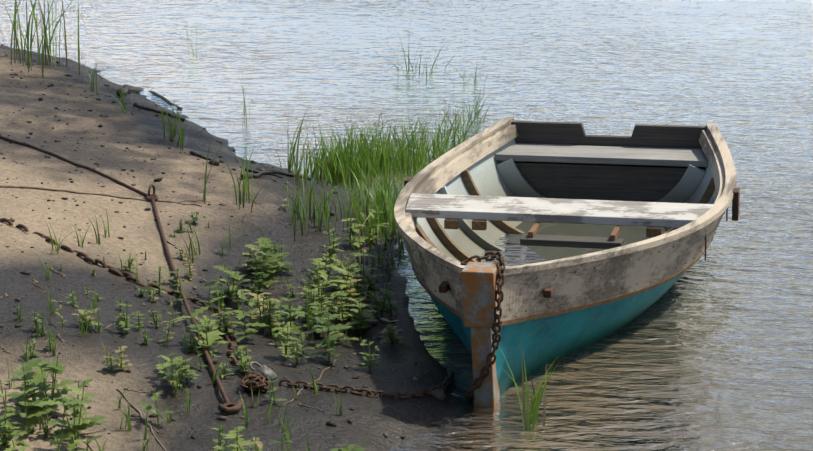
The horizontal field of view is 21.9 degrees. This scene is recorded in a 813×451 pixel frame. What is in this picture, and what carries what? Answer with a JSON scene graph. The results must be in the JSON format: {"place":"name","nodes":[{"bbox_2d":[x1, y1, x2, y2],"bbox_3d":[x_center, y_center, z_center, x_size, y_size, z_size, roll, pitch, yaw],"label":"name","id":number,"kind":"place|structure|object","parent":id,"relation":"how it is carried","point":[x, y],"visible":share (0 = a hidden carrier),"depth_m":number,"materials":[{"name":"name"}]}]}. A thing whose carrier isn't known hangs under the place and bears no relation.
{"place":"outdoors","nodes":[
{"label":"outdoors","id":0,"kind":"place"},
{"bbox_2d":[0,41,514,450],"bbox_3d":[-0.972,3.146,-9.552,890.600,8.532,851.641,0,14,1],"label":"river bank ground","id":1,"kind":"structure","parent":0,"point":[372,419],"depth_m":8.57,"materials":[{"name":"brown soil"}]},
{"bbox_2d":[0,136,243,413],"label":"mooring rods","id":2,"kind":"object","parent":1,"relation":"on","point":[227,407],"visible":1,"depth_m":8.91,"materials":[{"name":"metal"}]},
{"bbox_2d":[0,185,338,450],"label":"twigs","id":3,"kind":"object","parent":1,"relation":"on","point":[52,269],"visible":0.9,"depth_m":7.88,"materials":[{"name":"brown wood"}]},
{"bbox_2d":[0,198,408,450],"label":"weed plants","id":4,"kind":"object","parent":1,"relation":"on","point":[274,262],"depth_m":7.99,"materials":[{"name":"green plant"}]},
{"bbox_2d":[116,84,310,179],"bbox_3d":[-1.270,-0.558,12.054,0.507,0.241,3.579,-5,15,-20],"label":"driftwood","id":5,"kind":"object","parent":1,"relation":"on","point":[157,95],"visible":0.77,"depth_m":12.38,"materials":[{"name":"grey wood"}]},
{"bbox_2d":[0,44,445,450],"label":"pebbles","id":6,"kind":"object","parent":1,"relation":"on","point":[438,394],"visible":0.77,"depth_m":8.93,"materials":[{"name":"grey stone"}]},
{"bbox_2d":[0,218,505,402],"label":"mooring chain","id":7,"kind":"object","parent":1,"relation":"on","point":[255,380],"visible":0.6,"depth_m":7.52,"materials":[{"name":"metal"}]},
{"bbox_2d":[249,362,276,380],"bbox_3d":[-0.519,0.523,7.524,0.107,0.026,0.056,36,41,19],"label":"padlock","id":8,"kind":"object","parent":1,"relation":"on","point":[263,370],"visible":0.79,"depth_m":7.51,"materials":[{"name":"metal"}]},
{"bbox_2d":[1,0,605,450],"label":"reed grass","id":9,"kind":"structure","parent":1,"relation":"on","point":[339,164],"depth_m":10.98,"materials":[{"name":"green plant"}]},
{"bbox_2d":[0,0,812,450],"bbox_3d":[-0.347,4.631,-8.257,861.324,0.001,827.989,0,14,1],"label":"river water","id":10,"kind":"structure","parent":0,"point":[712,350],"depth_m":13.15,"materials":[{"name":"grey liquid"}]},
{"bbox_2d":[394,118,739,412],"bbox_3d":[0.636,0.066,9.004,1.498,0.652,3.334,2,15,13],"label":"rowboat","id":11,"kind":"object","parent":10,"relation":"on","point":[617,232],"visible":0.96,"depth_m":8.93,"materials":[{"name":"paint"}]}
]}

